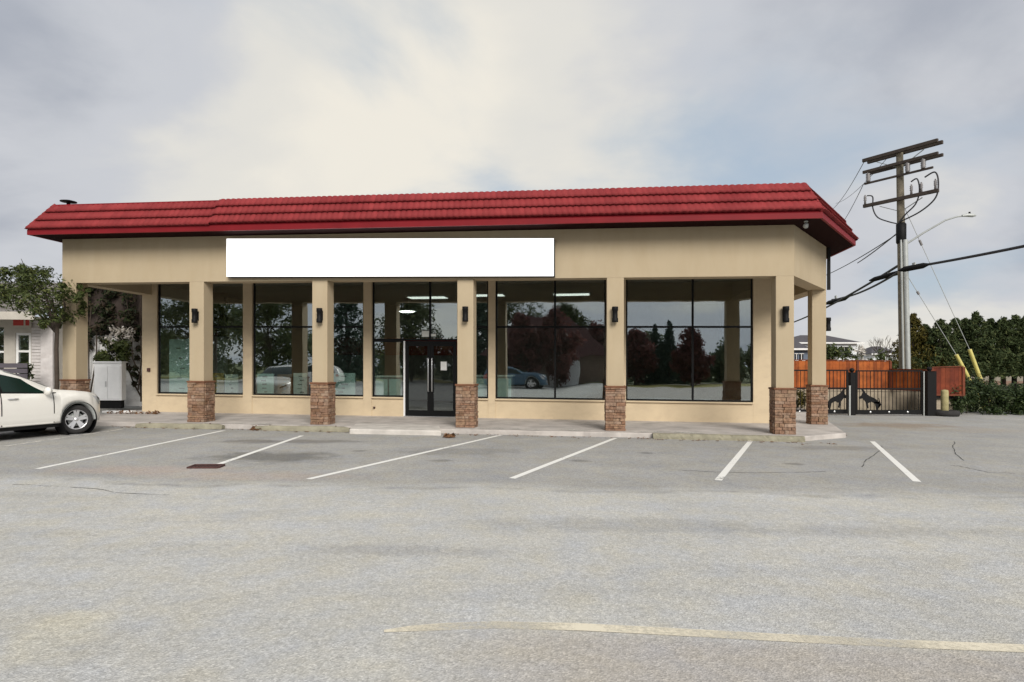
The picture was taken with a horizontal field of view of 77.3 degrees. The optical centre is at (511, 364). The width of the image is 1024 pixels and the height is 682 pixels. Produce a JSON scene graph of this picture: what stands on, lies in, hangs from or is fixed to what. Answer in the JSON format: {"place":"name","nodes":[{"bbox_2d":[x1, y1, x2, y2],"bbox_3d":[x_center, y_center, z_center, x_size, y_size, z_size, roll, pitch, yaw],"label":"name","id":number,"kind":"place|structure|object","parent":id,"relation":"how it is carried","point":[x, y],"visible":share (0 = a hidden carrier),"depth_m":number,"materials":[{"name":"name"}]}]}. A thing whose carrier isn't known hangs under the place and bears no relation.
{"place":"outdoors","nodes":[
{"label":"outdoors","id":0,"kind":"place"},
{"bbox_2d":[96,408,845,440],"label":"sidewalk","id":1,"kind":"structure","parent":0,"point":[596,428],"depth_m":18.14,"materials":[{"name":"concrete"}]},
{"bbox_2d":[102,410,135,412],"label":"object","id":2,"kind":"object","parent":1,"relation":"on","point":[114,411],"visible":0.84,"depth_m":21.19,"materials":[{"name":"wood"}]},
{"bbox_2d":[107,410,159,413],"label":"leaf litter","id":3,"kind":"object","parent":1,"relation":"on","point":[153,412],"visible":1,"depth_m":20.79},
{"bbox_2d":[87,288,227,405],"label":"side wall","id":4,"kind":"structure","parent":1,"relation":"on","point":[220,351],"depth_m":24.62,"materials":[{"name":"paint"}]},
{"bbox_2d":[88,287,141,401],"bbox_3d":[-15.528,-0.732,24.328,3.030,4.908,1.027,0,0,0],"label":"creeper","id":5,"kind":"object","parent":4,"relation":"attached to","point":[105,310],"visible":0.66,"depth_m":24.29,"materials":[{"name":"green plant"}]},
{"bbox_2d":[24,182,858,434],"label":"shop building","id":6,"kind":"structure","parent":1,"relation":"on","point":[700,286],"depth_m":18.75,"materials":[{"name":"paint"}]},
{"bbox_2d":[169,339,188,391],"bbox_3d":[-11.427,0.356,22.214,0.838,2.481,0.284,0,0,8],"label":"display board","id":7,"kind":"object","parent":6,"relation":"on","point":[178,363],"visible":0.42,"depth_m":22.09,"materials":[{"name":"glass"}]},
{"bbox_2d":[191,308,198,322],"bbox_3d":[-8.964,-1.382,18.098,0.160,0.400,0.199,0,0,8],"label":"wall lamp","id":8,"kind":"object","parent":6,"relation":"attached to","point":[195,315],"visible":1,"depth_m":18.03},
{"bbox_2d":[156,284,242,395],"bbox_3d":[-10.556,-0.976,21.677,3.149,4.071,0.200,0,0,8],"label":"window","id":9,"kind":"structure","parent":6,"relation":"in","point":[159,285],"depth_m":21.91,"materials":[{"name":"black metal"}]},
{"bbox_2d":[213,373,223,392],"bbox_3d":[-10.063,0.947,22.084,0.401,1.322,0.284,0,0,8],"label":"display board","id":10,"kind":"object","parent":6,"relation":"on","point":[218,378],"visible":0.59,"depth_m":21.94,"materials":[{"name":"metal"}]},
{"bbox_2d":[225,374,237,394],"bbox_3d":[-9.538,0.969,21.914,0.467,1.284,0.284,0,0,8],"label":"display board","id":11,"kind":"object","parent":6,"relation":"on","point":[231,383],"visible":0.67,"depth_m":21.78,"materials":[{"name":"metal"}]},
{"bbox_2d":[257,374,273,393],"bbox_3d":[-8.341,0.962,21.807,0.600,1.317,0.284,0,0,8],"label":"display board","id":12,"kind":"object","parent":6,"relation":"on","point":[265,383],"visible":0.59,"depth_m":21.67,"materials":[{"name":"metal"}]},
{"bbox_2d":[251,283,311,396],"bbox_3d":[-7.587,-0.953,21.286,2.204,4.064,0.200,0,0,8],"label":"window","id":13,"kind":"structure","parent":6,"relation":"in","point":[255,394],"depth_m":21.45,"materials":[{"name":"black metal"}]},
{"bbox_2d":[277,374,292,393],"bbox_3d":[-7.665,0.976,21.768,0.527,1.301,0.284,0,0,8],"label":"display board","id":14,"kind":"object","parent":6,"relation":"on","point":[284,383],"visible":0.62,"depth_m":21.63,"materials":[{"name":"white"}]},
{"bbox_2d":[293,373,307,395],"bbox_3d":[-7.094,0.955,21.612,0.476,1.351,0.284,0,0,8],"label":"display board","id":15,"kind":"object","parent":6,"relation":"on","point":[300,383],"visible":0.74,"depth_m":21.48,"materials":[{"name":"glass"}]},
{"bbox_2d":[316,308,322,322],"bbox_3d":[-5.293,-1.355,17.614,0.160,0.400,0.199,0,0,8],"label":"wall lamp","id":16,"kind":"object","parent":6,"relation":"attached to","point":[319,311],"visible":1,"depth_m":17.54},
{"bbox_2d":[334,373,354,394],"bbox_3d":[-5.565,0.960,21.441,0.736,1.365,0.284,0,0,8],"label":"display board","id":17,"kind":"object","parent":6,"relation":"on","point":[345,384],"visible":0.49,"depth_m":21.30,"materials":[{"name":"glass"}]},
{"bbox_2d":[334,326,362,397],"bbox_3d":[-5.448,-0.936,21.004,1.226,4.056,0.200,0,0,8],"label":"window","id":18,"kind":"structure","parent":6,"relation":"in","point":[336,395],"depth_m":20.99,"materials":[{"name":"black metal"}]},
{"bbox_2d":[371,340,404,398],"bbox_3d":[-4.035,0.154,20.818,1.062,1.898,0.200,0,0,8],"label":"window","id":19,"kind":"structure","parent":6,"relation":"in","point":[374,396],"depth_m":20.88,"materials":[{"name":"black metal"}]},
{"bbox_2d":[375,375,402,394],"bbox_3d":[-4.081,1.011,21.640,0.988,1.286,0.680,0,0,8],"label":"counter","id":20,"kind":"object","parent":6,"relation":"on","point":[388,384],"visible":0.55,"depth_m":21.34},
{"bbox_2d":[226,238,554,277],"bbox_3d":[-3.427,-2.913,17.382,9.181,1.230,0.168,0,0,8],"label":"sign box","id":21,"kind":"object","parent":6,"relation":"attached to","point":[402,258],"visible":1,"depth_m":17.28,"materials":[{"name":"white"}]},
{"bbox_2d":[399,309,415,311],"bbox_3d":[-4.018,-2.365,24.500,0.680,0.713,0.680,0,0,8],"label":"pendant lamp","id":22,"kind":"object","parent":6,"relation":"hanging from","point":[406,310],"visible":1,"depth_m":24.31,"materials":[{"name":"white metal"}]},
{"bbox_2d":[373,282,456,340],"bbox_3d":[-3.131,-1.865,20.762,2.871,2.174,0.074,0,0,8],"label":"transom window","id":23,"kind":"structure","parent":6,"relation":"in","point":[373,282],"depth_m":20.72,"materials":[{"name":"black metal"}]},
{"bbox_2d":[405,341,429,415],"bbox_3d":[-3.046,0.446,20.695,0.829,2.426,0.124,0,0,8],"label":"door","id":24,"kind":"structure","parent":6,"relation":"in","point":[408,412],"depth_m":20.72,"materials":[{"name":"black metal"}]},
{"bbox_2d":[405,295,448,298],"bbox_3d":[-3.366,-2.691,25.500,1.600,0.060,0.800,0,0,8],"label":"ceiling light","id":25,"kind":"object","parent":6,"relation":"attached to","point":[427,297],"visible":0.93,"depth_m":25.35,"materials":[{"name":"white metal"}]},
{"bbox_2d":[422,331,435,336],"bbox_3d":[-2.688,-0.999,20.691,0.470,0.190,0.003,0,0,8],"label":"decal","id":26,"kind":"object","parent":6,"relation":"attached to","point":[425,333],"visible":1,"depth_m":20.70},
{"bbox_2d":[430,341,455,416],"bbox_3d":[-2.213,0.453,20.585,0.843,2.427,0.124,0,0,8],"label":"door","id":27,"kind":"structure","parent":6,"relation":"in","point":[432,343],"depth_m":20.60,"materials":[{"name":"black metal"}]},
{"bbox_2d":[441,362,446,369],"bbox_3d":[-2.199,0.041,20.614,0.200,0.280,0.005,0,0,7],"label":"notice","id":28,"kind":"object","parent":6,"relation":"attached to","point":[443,365],"visible":1,"depth_m":20.61,"materials":[{"name":"paper"}]},
{"bbox_2d":[462,306,467,321],"bbox_3d":[-1.243,-1.348,17.080,0.160,0.400,0.199,0,0,8],"label":"wall lamp","id":29,"kind":"object","parent":6,"relation":"attached to","point":[465,313],"visible":1,"depth_m":17.00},
{"bbox_2d":[476,281,487,399],"bbox_3d":[-1.056,-0.902,20.425,0.621,4.052,0.200,0,0,8],"label":"window","id":30,"kind":"structure","parent":6,"relation":"in","point":[479,398],"depth_m":20.42,"materials":[{"name":"black metal"}]},
{"bbox_2d":[476,293,505,296],"bbox_3d":[-0.980,-2.673,24.500,1.400,0.060,0.700,0,0,8],"label":"ceiling light","id":31,"kind":"object","parent":6,"relation":"attached to","point":[485,294],"visible":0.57,"depth_m":24.20,"materials":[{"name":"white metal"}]},
{"bbox_2d":[476,375,514,398],"bbox_3d":[-0.616,1.013,21.335,1.381,1.336,0.680,0,0,8],"label":"counter","id":32,"kind":"object","parent":6,"relation":"on","point":[505,385],"visible":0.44,"depth_m":20.99,"materials":[{"name":"white"}]},
{"bbox_2d":[495,280,605,401],"bbox_3d":[1.202,-0.884,20.127,3.477,4.074,0.200,0,0,8],"label":"window","id":33,"kind":"structure","parent":6,"relation":"in","point":[501,398],"depth_m":20.13,"materials":[{"name":"black metal"}]},
{"bbox_2d":[552,292,589,295],"bbox_3d":[2.232,-2.648,24.000,1.400,0.060,0.700,0,0,8],"label":"ceiling light","id":34,"kind":"object","parent":6,"relation":"attached to","point":[572,293],"visible":0.93,"depth_m":23.74,"materials":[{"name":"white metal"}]},
{"bbox_2d":[612,306,617,321],"bbox_3d":[2.666,-1.300,16.564,0.160,0.400,0.199,0,0,8],"label":"wall lamp","id":35,"kind":"object","parent":6,"relation":"attached to","point":[614,313],"visible":1,"depth_m":16.48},
{"bbox_2d":[626,279,753,403],"bbox_3d":[5.402,-0.851,19.573,3.782,4.076,0.200,0,0,8],"label":"window","id":36,"kind":"structure","parent":6,"relation":"in","point":[692,326],"depth_m":19.58,"materials":[{"name":"black metal"}]},
{"bbox_2d":[782,306,788,322],"bbox_3d":[6.848,-1.257,16.013,0.160,0.400,0.199,0,0,8],"label":"wall lamp","id":37,"kind":"object","parent":6,"relation":"attached to","point":[785,314],"visible":1,"depth_m":15.94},
{"bbox_2d":[826,317,830,330],"bbox_3d":[9.427,-1.207,19.128,0.199,0.400,0.160,0,0,8],"label":"wall lamp","id":38,"kind":"object","parent":6,"relation":"attached to","point":[828,323],"visible":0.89,"depth_m":19.06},
{"bbox_2d":[238,423,695,432],"bbox_3d":[-1.463,1.677,17.055,12.772,0.106,0.395,0,0,7],"label":"worn paint","id":39,"kind":"object","parent":1,"relation":"on","point":[500,428],"visible":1,"depth_m":16.75,"materials":[{"name":"yellow"}]},
{"bbox_2d":[795,389,805,407],"bbox_3d":[11.542,1.470,26.141,1.102,0.939,0.762,0,0,14],"label":"shrub","id":40,"kind":"object","parent":1,"relation":"on","point":[798,399],"visible":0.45,"depth_m":26.07,"materials":[{"name":"green plant"}]},
{"bbox_2d":[0,406,1023,681],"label":"parking lot","id":41,"kind":"structure","parent":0,"point":[268,564],"depth_m":6.11,"materials":[{"name":"asphalt"}]},
{"bbox_2d":[0,363,27,378],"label":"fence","id":42,"kind":"object","parent":41,"relation":"on","point":[15,365],"visible":0.22,"depth_m":22.58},
{"bbox_2d":[16,362,34,379],"bbox_3d":[-17.494,0.717,22.898,0.680,1.673,0.663,0,0,15],"label":"blue crate","id":43,"kind":"object","parent":41,"relation":"on","point":[29,372],"visible":0.21,"depth_m":22.94,"materials":[{"name":"plastic"}]},
{"bbox_2d":[0,370,99,434],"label":"parked car","id":44,"kind":"object","parent":41,"relation":"on","point":[27,405],"visible":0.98,"depth_m":15.21,"materials":[{"name":"white metal"}]},
{"bbox_2d":[0,429,121,446],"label":"parking line","id":45,"kind":"object","parent":41,"relation":"on","point":[58,438],"visible":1,"depth_m":15.02,"materials":[{"name":"grey"}]},
{"bbox_2d":[12,484,137,493],"bbox_3d":[-6.011,1.770,9.096,2.732,0.021,0.144,0,0,16],"label":"crack","id":46,"kind":"object","parent":41,"relation":"on","point":[74,487],"visible":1,"depth_m":9.21,"materials":[{"name":"grey"}]},
{"bbox_2d":[92,361,127,407],"bbox_3d":[-14.651,0.733,23.330,1.058,1.705,0.360,0,0,0],"label":"utility cabinet","id":47,"kind":"object","parent":41,"relation":"on","point":[109,384],"visible":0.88,"depth_m":23.18,"materials":[{"name":"white metal"}]},
{"bbox_2d":[93,325,135,361],"bbox_3d":[-14.957,0.041,23.971,1.739,3.095,0.773,0,0,0],"label":"flowering bush","id":48,"kind":"object","parent":41,"relation":"on","point":[104,355],"visible":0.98,"depth_m":23.89,"materials":[{"name":"green plant"}]},
{"bbox_2d":[35,430,225,468],"bbox_3d":[-7.845,1.755,13.935,0.115,0.003,6.312,0,0,3],"label":"parking line","id":49,"kind":"object","parent":41,"relation":"on","point":[123,451],"visible":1,"depth_m":12.93,"materials":[{"name":"white paint"}]},
{"bbox_2d":[135,422,224,428],"bbox_3d":[-9.135,1.678,17.596,2.572,0.159,0.231,0,0,8],"label":"wheel stop","id":50,"kind":"object","parent":41,"relation":"on","point":[183,425],"visible":0.99,"depth_m":17.51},
{"bbox_2d":[187,464,224,468],"bbox_3d":[-5.304,1.763,11.116,0.536,0.029,0.326,0,0,-3],"label":"drain grate","id":51,"kind":"object","parent":41,"relation":"on","point":[196,466],"visible":1,"depth_m":11.10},
{"bbox_2d":[217,436,301,463],"bbox_3d":[-5.246,1.775,13.680,0.115,0.001,4.695,0,0,0],"label":"parking line","id":52,"kind":"object","parent":41,"relation":"on","point":[226,461],"visible":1,"depth_m":13.16,"materials":[{"name":"white paint"}]},
{"bbox_2d":[255,425,349,431],"bbox_3d":[-5.606,1.706,17.129,2.654,0.159,0.231,0,0,8],"label":"wheel stop","id":53,"kind":"object","parent":41,"relation":"on","point":[309,428],"visible":0.97,"depth_m":17.03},
{"bbox_2d":[349,423,440,435],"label":"ramp","id":54,"kind":"structure","parent":41,"relation":"on","point":[387,429],"depth_m":16.55,"materials":[{"name":"concrete"}]},
{"bbox_2d":[306,435,500,478],"bbox_3d":[-1.735,1.802,13.277,0.115,0.024,7.118,0,0,24],"label":"parking line","id":55,"kind":"object","parent":41,"relation":"on","point":[395,458],"visible":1,"depth_m":12.14,"materials":[{"name":"white paint"}]},
{"bbox_2d":[443,433,455,437],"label":"leaf litter","id":56,"kind":"object","parent":41,"relation":"on","point":[446,435],"visible":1,"depth_m":15.79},
{"bbox_2d":[120,426,834,444],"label":"leaf litter","id":57,"kind":"object","parent":41,"relation":"on","point":[517,434],"visible":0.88,"depth_m":16.16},
{"bbox_2d":[510,438,616,478],"bbox_3d":[1.288,1.826,13.113,0.115,0.021,6.324,0,0,24],"label":"parking line","id":58,"kind":"object","parent":41,"relation":"on","point":[547,464],"visible":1,"depth_m":12.18,"materials":[{"name":"white paint"}]},
{"bbox_2d":[384,621,1023,651],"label":"parking line","id":59,"kind":"object","parent":41,"relation":"on","point":[789,638],"visible":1,"depth_m":4.33,"materials":[{"name":"beige paint"}]},
{"bbox_2d":[653,433,804,441],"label":"kerb","id":60,"kind":"structure","parent":41,"relation":"on","point":[771,438],"depth_m":15.72,"materials":[{"name":"concrete"}]},
{"bbox_2d":[715,441,752,480],"bbox_3d":[4.599,1.852,13.006,0.115,0.021,6.204,0,0,25],"label":"parking line","id":61,"kind":"object","parent":41,"relation":"on","point":[729,466],"visible":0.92,"depth_m":12.10,"materials":[{"name":"white paint"}]},
{"bbox_2d":[686,470,825,472],"bbox_3d":[4.175,1.850,11.059,2.563,0.020,0.246,0,0,1],"label":"crack","id":62,"kind":"object","parent":41,"relation":"on","point":[766,472],"visible":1,"depth_m":10.99,"materials":[{"name":"grey"}]},
{"bbox_2d":[849,386,850,415],"bbox_3d":[12.686,1.353,24.050,0.064,1.131,0.064,0,0,0],"label":"lock post","id":63,"kind":"object","parent":41,"relation":"on","point":[849,400],"visible":1,"depth_m":24.02,"materials":[{"name":"grey metal"}]},
{"bbox_2d":[848,368,855,414],"bbox_3d":[12.930,1.022,24.350,0.260,1.799,0.253,0,0,0],"label":"gate post","id":64,"kind":"object","parent":41,"relation":"on","point":[852,378],"visible":0.98,"depth_m":24.25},
{"bbox_2d":[794,370,847,413],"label":"metal gate","id":65,"kind":"structure","parent":64,"relation":"attached to","point":[838,398],"depth_m":24.28,"materials":[{"name":"metal"}]},
{"bbox_2d":[855,370,922,413],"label":"metal gate","id":66,"kind":"structure","parent":64,"relation":"attached to","point":[866,397],"depth_m":24.28,"materials":[{"name":"metal"}]},
{"bbox_2d":[870,441,920,481],"bbox_3d":[7.667,1.876,12.982,0.115,0.020,6.018,0,0,23],"label":"parking line","id":67,"kind":"object","parent":41,"relation":"on","point":[910,475],"visible":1,"depth_m":12.13,"materials":[{"name":"white paint"}]},
{"bbox_2d":[923,372,924,415],"bbox_3d":[15.573,1.101,24.200,0.041,1.681,0.041,0,0,0],"label":"steel pole","id":68,"kind":"object","parent":41,"relation":"on","point":[923,394],"visible":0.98,"depth_m":24.19,"materials":[{"name":"grey metal"}]},
{"bbox_2d":[922,367,936,415],"bbox_3d":[15.909,1.009,24.400,0.442,1.870,0.431,0,0,0],"label":"gate post","id":69,"kind":"object","parent":41,"relation":"on","point":[930,393],"visible":0.93,"depth_m":24.23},
{"bbox_2d":[936,390,959,416],"bbox_3d":[16.494,1.449,24.400,1.000,1.000,1.000,0,0,0],"label":"bollard","id":70,"kind":"object","parent":41,"relation":"on","point":[944,411],"visible":0.91,"depth_m":24.27,"materials":[{"name":"metal"}]},
{"bbox_2d":[937,396,961,409],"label":"fence plinth","id":71,"kind":"structure","parent":41,"relation":"on","point":[939,401],"depth_m":25.30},
{"bbox_2d":[931,366,964,395],"bbox_3d":[17.079,0.636,25.102,1.202,1.187,0.115,0,0,10],"label":"cedar fence","id":72,"kind":"object","parent":71,"relation":"on","point":[948,379],"visible":0.66,"depth_m":25.06,"materials":[{"name":"wood"}]},
{"bbox_2d":[0,0,1023,350],"label":"sky","id":73,"kind":"structure","parent":0,"point":[102,101],"materials":[{"name":"grey"}]},
{"bbox_2d":[794,340,807,359],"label":"house","id":74,"kind":"structure","parent":0,"point":[800,351],"depth_m":85.60,"materials":[{"name":"white paint"}]},
{"bbox_2d":[857,346,896,359],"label":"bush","id":75,"kind":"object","parent":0,"point":[869,350],"depth_m":121.93,"materials":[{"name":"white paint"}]},
{"bbox_2d":[962,376,1022,411],"bbox_3d":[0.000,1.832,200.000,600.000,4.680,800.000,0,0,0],"label":"ground","id":76,"kind":"structure","parent":0,"point":[1008,380],"depth_m":98.08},
{"bbox_2d":[0,282,62,389],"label":"neighbour shop","id":77,"kind":"structure","parent":76,"relation":"on","point":[34,344],"depth_m":24.00},
{"bbox_2d":[11,320,31,327],"bbox_3d":[-18.322,-1.581,23.902,0.760,0.400,0.056,0,0,0],"label":"shop sign","id":78,"kind":"object","parent":77,"relation":"attached to","point":[21,323],"visible":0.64,"depth_m":23.87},
{"bbox_2d":[16,333,30,379],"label":"window","id":79,"kind":"structure","parent":77,"relation":"in","point":[18,350],"depth_m":24.03,"materials":[{"name":"white paint"}]},
{"bbox_2d":[0,259,93,389],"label":"street tree","id":80,"kind":"object","parent":76,"relation":"on","point":[26,283],"visible":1,"depth_m":18.00,"materials":[{"name":"green plant"}]},
{"bbox_2d":[794,335,864,359],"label":"house","id":81,"kind":"structure","parent":76,"relation":"on","point":[839,342],"depth_m":110.60,"materials":[{"name":"white paint"}]},
{"bbox_2d":[826,342,844,359],"bbox_3d":[16.243,0.453,33.153,1.963,3.197,2.305,0,0,17],"label":"bush","id":82,"kind":"object","parent":76,"relation":"on","point":[831,351],"visible":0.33,"depth_m":32.82,"materials":[{"name":"green plant"}]},
{"bbox_2d":[840,345,862,359],"bbox_3d":[17.880,0.500,33.987,2.606,3.124,2.373,0,0,32],"label":"bush","id":83,"kind":"object","parent":76,"relation":"on","point":[849,351],"visible":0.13,"depth_m":33.77,"materials":[{"name":"green plant"}]},
{"bbox_2d":[796,389,919,409],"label":"retaining wall","id":84,"kind":"structure","parent":76,"relation":"on","point":[888,400],"depth_m":27.20,"materials":[{"name":"concrete"}]},
{"bbox_2d":[794,359,891,387],"bbox_3d":[14.033,0.430,27.302,4.284,1.305,0.115,0,0,0],"label":"cedar fence","id":85,"kind":"object","parent":84,"relation":"on","point":[855,365],"visible":0.45,"depth_m":27.29,"materials":[{"name":"wood"}]},
{"bbox_2d":[889,369,926,390],"bbox_3d":[16.358,0.629,26.401,0.115,0.914,1.771,0,0,-18],"label":"cedar fence","id":86,"kind":"object","parent":84,"relation":"on","point":[899,379],"visible":0.61,"depth_m":26.57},
{"bbox_2d":[854,344,867,359],"bbox_3d":[17.527,0.508,31.965,1.051,3.099,1.306,0,0,0],"label":"bush","id":87,"kind":"object","parent":76,"relation":"on","point":[861,350],"visible":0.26,"depth_m":31.91,"materials":[{"name":"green plant"}]},
{"bbox_2d":[868,348,896,368],"bbox_3d":[19.385,0.606,34.072,2.175,2.938,1.908,0,0,11],"label":"bush","id":88,"kind":"object","parent":76,"relation":"on","point":[880,355],"visible":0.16,"depth_m":33.79,"materials":[{"name":"green plant"}]},
{"bbox_2d":[869,337,898,359],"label":"bare tree","id":89,"kind":"object","parent":76,"relation":"on","point":[878,339],"visible":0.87,"depth_m":46.36,"materials":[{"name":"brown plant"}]},
{"bbox_2d":[862,138,943,368],"bbox_3d":[17.041,-3.676,27.961,0.684,11.467,3.184,0,0,-31],"label":"utility pole","id":90,"kind":"object","parent":76,"relation":"on","point":[899,164],"visible":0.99,"depth_m":27.82,"materials":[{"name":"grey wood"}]},
{"bbox_2d":[794,265,896,321],"bbox_3d":[23.131,-4.049,50.400,0.110,0.736,46.475,0,0,15],"label":"cable","id":91,"kind":"object","parent":90,"relation":"attached to","point":[870,282],"visible":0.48,"depth_m":35.23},
{"bbox_2d":[826,295,848,304],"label":"splice box","id":92,"kind":"object","parent":91,"relation":"attached to","point":[829,302],"visible":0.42,"depth_m":40.57,"materials":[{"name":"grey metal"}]},
{"bbox_2d":[869,271,897,280],"bbox_3d":[17.401,-4.130,29.500,0.220,0.399,2.142,0,0,-21],"label":"splice box","id":93,"kind":"object","parent":91,"relation":"attached to","point":[881,277],"visible":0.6,"depth_m":29.73,"materials":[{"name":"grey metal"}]},
{"bbox_2d":[831,234,895,272],"bbox_3d":[21.774,-6.638,44.001,0.044,1.776,33.438,0,0,17],"label":"cable","id":94,"kind":"object","parent":90,"relation":"attached to","point":[866,253],"visible":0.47,"depth_m":33.38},
{"bbox_2d":[831,271,897,299],"bbox_3d":[18.855,-4.061,34.750,0.100,0.408,14.028,0,0,16],"label":"cable","id":95,"kind":"object","parent":90,"relation":"attached to","point":[889,277],"visible":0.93,"depth_m":32.03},
{"bbox_2d":[858,235,893,262],"bbox_3d":[19.770,-6.215,35.000,0.056,0.648,12.904,0,0,22],"label":"cable","id":96,"kind":"object","parent":90,"relation":"attached to","point":[875,250],"visible":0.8,"depth_m":34.26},
{"bbox_2d":[898,262,929,271],"bbox_3d":[16.830,-4.099,26.800,0.239,0.349,1.228,0,0,-34],"label":"splice box","id":97,"kind":"object","parent":90,"relation":"attached to","point":[914,266],"visible":1,"depth_m":26.72,"materials":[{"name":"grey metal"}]},
{"bbox_2d":[908,212,975,243],"bbox_3d":[18.382,-5.831,27.517,2.710,1.314,0.216,0,0,18],"label":"street lamp","id":98,"kind":"object","parent":90,"relation":"attached to","point":[969,214],"visible":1,"depth_m":27.43,"materials":[{"name":"grey metal"}]},
{"bbox_2d":[905,209,982,380],"bbox_3d":[18.916,-2.524,27.724,3.687,9.018,0.243,0,0,5],"label":"guy wire","id":99,"kind":"object","parent":90,"relation":"attached to","point":[974,362],"visible":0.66,"depth_m":27.61,"materials":[{"name":"grey metal"}]},
{"bbox_2d":[909,279,982,407],"bbox_3d":[18.805,-1.070,27.704,3.356,6.109,0.283,0,0,6],"label":"guy wire","id":100,"kind":"object","parent":90,"relation":"attached to","point":[960,362],"visible":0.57,"depth_m":27.59,"materials":[{"name":"grey metal"}]},
{"bbox_2d":[930,245,1023,264],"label":"cable","id":101,"kind":"object","parent":90,"relation":"attached to","point":[982,254],"visible":0.73,"depth_m":23.78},
{"bbox_2d":[887,313,954,368],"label":"conifer","id":102,"kind":"object","parent":76,"relation":"on","point":[917,336],"visible":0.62,"depth_m":59.21,"materials":[{"name":"green plant"}]},
{"bbox_2d":[897,323,974,377],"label":"conifer","id":103,"kind":"object","parent":76,"relation":"on","point":[927,326],"visible":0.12,"depth_m":60.58,"materials":[{"name":"green plant"}]},
{"bbox_2d":[911,318,986,377],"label":"conifer","id":104,"kind":"object","parent":76,"relation":"on","point":[945,328],"visible":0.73,"depth_m":58.13,"materials":[{"name":"green plant"}]},
{"bbox_2d":[941,317,1010,378],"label":"conifer","id":105,"kind":"object","parent":76,"relation":"on","point":[954,325],"visible":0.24,"depth_m":60.07,"materials":[{"name":"green plant"}]},
{"bbox_2d":[949,373,1023,414],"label":"hedge","id":106,"kind":"object","parent":76,"relation":"on","point":[1007,399],"visible":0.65,"depth_m":25.37,"materials":[{"name":"green plant"}]},
{"bbox_2d":[958,317,1015,380],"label":"conifer","id":107,"kind":"object","parent":76,"relation":"on","point":[964,321],"visible":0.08,"depth_m":61.80,"materials":[{"name":"green plant"}]},
{"bbox_2d":[954,310,1023,378],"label":"conifer","id":108,"kind":"object","parent":76,"relation":"on","point":[977,324],"visible":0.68,"depth_m":59.06,"materials":[{"name":"green plant"}]},
{"bbox_2d":[965,318,1023,381],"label":"conifer","id":109,"kind":"object","parent":76,"relation":"on","point":[991,321],"visible":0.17,"depth_m":60.06,"materials":[{"name":"green plant"}]},
{"bbox_2d":[974,316,1023,385],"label":"conifer","id":110,"kind":"object","parent":76,"relation":"on","point":[1004,326],"visible":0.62,"depth_m":59.15,"materials":[{"name":"green plant"}]},
{"bbox_2d":[987,315,1023,382],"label":"conifer","id":111,"kind":"object","parent":76,"relation":"on","point":[1020,326],"visible":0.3,"depth_m":59.70,"materials":[{"name":"green plant"}]},
{"bbox_2d":[1007,314,1022,386],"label":"conifer","id":112,"kind":"object","parent":76,"relation":"on","point":[1016,318],"visible":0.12,"depth_m":61.72,"materials":[{"name":"green plant"}]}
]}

